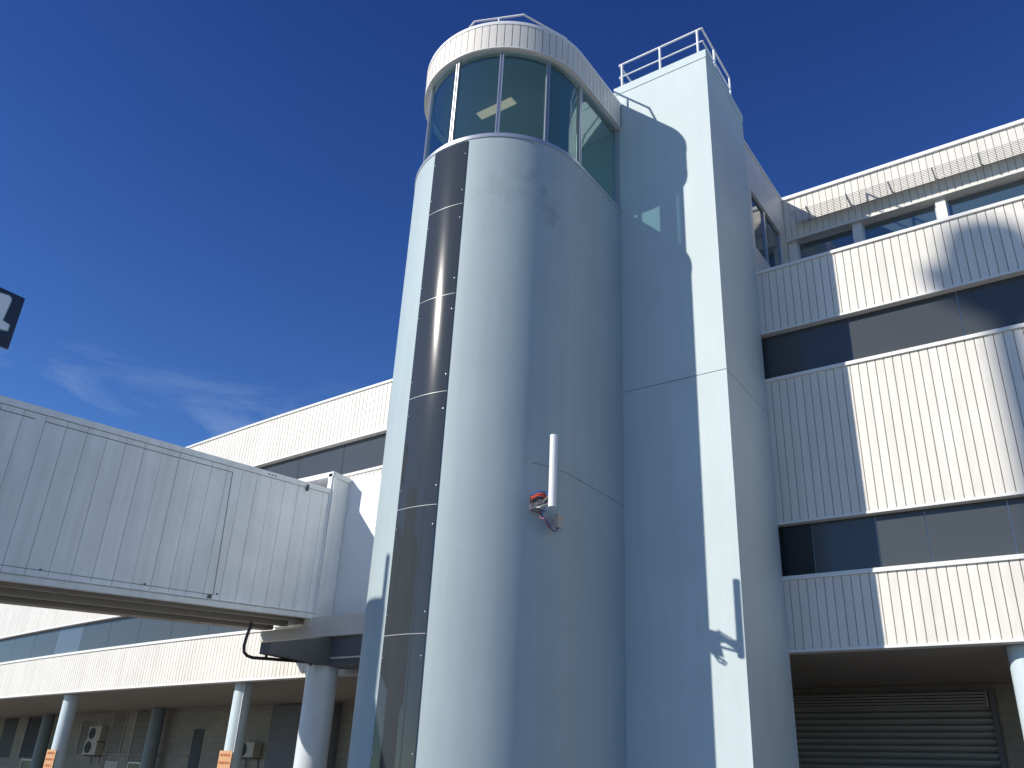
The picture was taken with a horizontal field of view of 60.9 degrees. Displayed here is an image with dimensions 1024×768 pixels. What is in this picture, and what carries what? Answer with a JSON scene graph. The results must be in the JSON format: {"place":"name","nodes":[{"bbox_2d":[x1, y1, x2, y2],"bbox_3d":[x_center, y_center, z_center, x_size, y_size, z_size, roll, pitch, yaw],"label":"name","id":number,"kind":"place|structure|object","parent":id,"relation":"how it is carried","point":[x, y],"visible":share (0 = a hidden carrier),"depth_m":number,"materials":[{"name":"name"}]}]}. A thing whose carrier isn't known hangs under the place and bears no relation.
{"place":"outdoors","nodes":[
{"label":"outdoors","id":0,"kind":"place"},
{"bbox_2d":[0,118,1023,767],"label":"terminal building","id":1,"kind":"structure","parent":0,"point":[890,298],"depth_m":15.53,"materials":[{"name":"grey metal"}]},
{"bbox_2d":[0,637,15,662],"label":"window pane","id":2,"kind":"structure","parent":1,"relation":"in","point":[6,645],"depth_m":30.66,"materials":[{"name":"blue glass"}]},
{"bbox_2d":[0,719,18,757],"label":"vent","id":3,"kind":"structure","parent":1,"relation":"in","point":[10,725],"depth_m":38.48,"materials":[{"name":"grey metal"}]},
{"bbox_2d":[10,633,36,660],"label":"window pane","id":4,"kind":"structure","parent":1,"relation":"in","point":[23,646],"depth_m":29.73,"materials":[{"name":"blue glass"}]},
{"bbox_2d":[19,759,31,767],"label":"wall window","id":5,"kind":"structure","parent":1,"relation":"in","point":[25,763],"depth_m":36.17,"materials":[{"name":"grey glass"}]},
{"bbox_2d":[31,629,59,657],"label":"window pane","id":6,"kind":"structure","parent":1,"relation":"in","point":[45,642],"depth_m":28.66,"materials":[{"name":"blue glass"}]},
{"bbox_2d":[43,749,56,767],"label":"parking sign","id":7,"kind":"object","parent":1,"relation":"attached to","point":[49,758],"visible":1,"depth_m":25.85,"materials":[{"name":"orange"}]},
{"bbox_2d":[53,624,84,654],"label":"window pane","id":8,"kind":"structure","parent":1,"relation":"in","point":[69,638],"depth_m":27.59,"materials":[{"name":"blue glass"}]},
{"bbox_2d":[82,740,104,763],"bbox_3d":[-15.458,13.574,32.094,0.800,0.800,0.368,-14,-31,32],"label":"air conditioner","id":9,"kind":"object","parent":1,"relation":"attached to","point":[92,748],"visible":0.98,"depth_m":31.98,"materials":[{"name":"metal"}]},
{"bbox_2d":[78,619,112,650],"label":"window pane","id":10,"kind":"structure","parent":1,"relation":"in","point":[95,635],"depth_m":26.53,"materials":[{"name":"grey glass"}]},
{"bbox_2d":[87,726,109,749],"bbox_3d":[-15.361,13.115,32.239,0.800,0.800,0.368,-14,-31,32],"label":"air conditioner","id":11,"kind":"object","parent":1,"relation":"attached to","point":[97,733],"visible":0.98,"depth_m":32.12,"materials":[{"name":"metal"}]},
{"bbox_2d":[104,761,117,767],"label":"pale door","id":12,"kind":"structure","parent":1,"relation":"in","point":[108,764],"depth_m":31.19,"materials":[{"name":"white metal"}]},
{"bbox_2d":[106,617,141,646],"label":"window pane","id":13,"kind":"structure","parent":1,"relation":"in","point":[125,630],"depth_m":25.51,"materials":[{"name":"grey glass"}]},
{"bbox_2d":[127,762,140,767],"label":"wall window","id":14,"kind":"structure","parent":1,"relation":"in","point":[130,764],"depth_m":30.14,"materials":[{"name":"grey glass"}]},
{"bbox_2d":[136,618,173,643],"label":"window pane","id":15,"kind":"structure","parent":1,"relation":"in","point":[151,630],"depth_m":24.46,"materials":[{"name":"grey glass"}]},
{"bbox_2d":[170,622,208,638],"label":"window pane","id":16,"kind":"structure","parent":1,"relation":"in","point":[180,629],"depth_m":23.42,"materials":[{"name":"grey glass"}]},
{"bbox_2d":[187,729,204,767],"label":"dark doorway","id":17,"kind":"structure","parent":1,"relation":"in","point":[196,745],"depth_m":28.15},
{"bbox_2d":[217,751,232,767],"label":"parking sign","id":18,"kind":"object","parent":1,"relation":"attached to","point":[224,759],"visible":1,"depth_m":20.68,"materials":[{"name":"orange"}]},
{"bbox_2d":[207,625,247,634],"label":"window pane","id":19,"kind":"structure","parent":1,"relation":"in","point":[212,629],"depth_m":22.49,"materials":[{"name":"grey glass"}]},
{"bbox_2d":[241,742,261,767],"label":"air conditioner","id":20,"kind":"object","parent":1,"relation":"attached to","point":[251,750],"visible":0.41,"depth_m":25.97,"materials":[{"name":"metal"}]},
{"bbox_2d":[260,456,300,478],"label":"window pane","id":21,"kind":"structure","parent":1,"relation":"in","point":[290,467],"depth_m":23.34,"materials":[{"name":"grey glass"}]},
{"bbox_2d":[264,703,342,767],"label":"dark doorway","id":22,"kind":"structure","parent":1,"relation":"in","point":[285,719],"depth_m":25.43,"materials":[{"name":"metal"}]},
{"bbox_2d":[297,444,344,478],"bbox_3d":[-4.954,2.143,22.486,1.709,0.980,0.032,-16,-31,34],"label":"window pane","id":23,"kind":"structure","parent":1,"relation":"in","point":[330,459],"depth_m":22.49,"materials":[{"name":"grey glass"}]},
{"bbox_2d":[341,433,385,474],"bbox_3d":[-3.579,1.753,21.526,1.708,0.980,0.032,-16,-31,34],"label":"window pane","id":24,"kind":"structure","parent":1,"relation":"in","point":[366,453],"depth_m":21.59,"materials":[{"name":"grey glass"}]},
{"bbox_2d":[751,193,782,266],"bbox_3d":[5.311,-2.990,18.168,0.070,1.408,1.800,-14,-31,32],"label":"link window","id":25,"kind":"structure","parent":1,"relation":"in","point":[767,239],"depth_m":18.19,"materials":[{"name":"glass"}]},
{"bbox_2d":[779,524,815,575],"bbox_3d":[4.714,2.765,14.396,0.536,0.930,0.030,-14,-31,32],"label":"window pane","id":26,"kind":"structure","parent":1,"relation":"in","point":[796,541],"depth_m":14.39,"materials":[{"name":"black glass"}]},
{"bbox_2d":[762,318,852,378],"bbox_3d":[5.218,-0.569,15.733,1.758,0.980,0.030,-14,-31,32],"label":"window pane","id":27,"kind":"structure","parent":1,"relation":"in","point":[826,344],"depth_m":15.66,"materials":[{"name":"grey glass"}]},
{"bbox_2d":[798,228,853,258],"bbox_3d":[6.831,-2.396,18.677,1.189,1.859,0.080,-14,-31,32],"label":"penthouse window","id":28,"kind":"structure","parent":1,"relation":"in","point":[845,237],"depth_m":19.00,"materials":[{"name":"glass"}]},
{"bbox_2d":[811,515,880,572],"bbox_3d":[5.354,2.601,13.984,0.992,0.930,0.030,-14,-31,32],"label":"window pane","id":29,"kind":"structure","parent":1,"relation":"in","point":[851,543],"depth_m":13.97,"materials":[{"name":"grey glass"}]},
{"bbox_2d":[862,203,937,239],"bbox_3d":[8.072,-2.715,17.878,1.448,1.859,0.080,-14,-31,32],"label":"penthouse window","id":30,"kind":"structure","parent":1,"relation":"in","point":[928,213],"depth_m":18.19,"materials":[{"name":"blue glass"}]},
{"bbox_2d":[874,509,931,566],"bbox_3d":[6.070,2.417,13.523,0.724,0.930,0.030,-14,-31,32],"label":"window pane","id":31,"kind":"structure","parent":1,"relation":"in","point":[902,536],"depth_m":13.51,"materials":[{"name":"grey glass"}]},
{"bbox_2d":[848,292,963,359],"bbox_3d":[6.667,-0.942,14.801,1.740,0.980,0.030,-14,-31,32],"label":"window pane","id":32,"kind":"structure","parent":1,"relation":"in","point":[936,318],"depth_m":14.78,"materials":[{"name":"grey glass"}]},
{"bbox_2d":[924,499,1016,561],"bbox_3d":[6.843,2.219,13.026,1.127,0.930,0.030,-14,-31,32],"label":"window pane","id":33,"kind":"structure","parent":1,"relation":"in","point":[978,529],"depth_m":13.01,"materials":[{"name":"grey glass"}]},
{"bbox_2d":[946,176,1023,215],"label":"penthouse window","id":34,"kind":"structure","parent":1,"relation":"in","point":[1013,188],"depth_m":17.34,"materials":[{"name":"blue glass"}]},
{"bbox_2d":[956,275,1023,334],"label":"window pane","id":35,"kind":"structure","parent":1,"relation":"in","point":[997,304],"depth_m":14.09,"materials":[{"name":"grey glass"}]},
{"bbox_2d":[1007,497,1023,553],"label":"window pane","id":36,"kind":"structure","parent":1,"relation":"in","point":[1015,505],"depth_m":12.71,"materials":[{"name":"grey glass"}]},
{"bbox_2d":[0,0,1023,446],"label":"sky","id":37,"kind":"structure","parent":0,"point":[206,206],"materials":[{"name":"blue"}]},
{"label":"ground","id":38,"kind":"structure","parent":0,"visible":0},
{"bbox_2d":[0,395,364,767],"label":"boarding bridge","id":39,"kind":"structure","parent":38,"relation":"on","point":[97,518],"depth_m":16.96,"materials":[{"name":"grey metal"}]},
{"bbox_2d":[0,287,24,349],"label":"gate sign","id":40,"kind":"object","parent":39,"relation":"on","point":[11,304],"visible":1,"depth_m":15.05,"materials":[{"name":"black"}]},
{"bbox_2d":[347,14,626,767],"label":"observation tower","id":41,"kind":"structure","parent":38,"relation":"on","point":[494,630],"depth_m":12.90,"materials":[{"name":"blue"}]},
{"bbox_2d":[475,96,517,118],"bbox_3d":[-0.306,-5.357,16.918,0.860,0.040,0.220,-14,-31,32],"label":"ceiling light","id":42,"kind":"object","parent":41,"relation":"attached to","point":[490,110],"visible":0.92,"depth_m":16.88,"materials":[{"name":"white plastic"}]},
{"bbox_2d":[529,434,557,531],"bbox_3d":[0.444,1.394,12.191,0.399,1.315,0.456,-1,-26,8],"label":"panel antenna","id":43,"kind":"object","parent":41,"relation":"attached to","point":[538,503],"visible":1,"depth_m":12.07,"materials":[{"name":"white plastic"}]},
{"bbox_2d":[553,513,563,528],"bbox_3d":[0.646,1.921,12.152,0.083,0.190,0.160,-14,-31,32],"label":"junction box","id":44,"kind":"object","parent":41,"relation":"attached to","point":[558,521],"visible":1,"depth_m":12.11,"materials":[{"name":"beige plastic"}]},
{"bbox_2d":[614,27,798,767],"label":"stair shaft","id":45,"kind":"object","parent":38,"relation":"on","point":[708,678],"visible":0.98,"depth_m":13.96,"materials":[{"name":"blue"}]}
]}

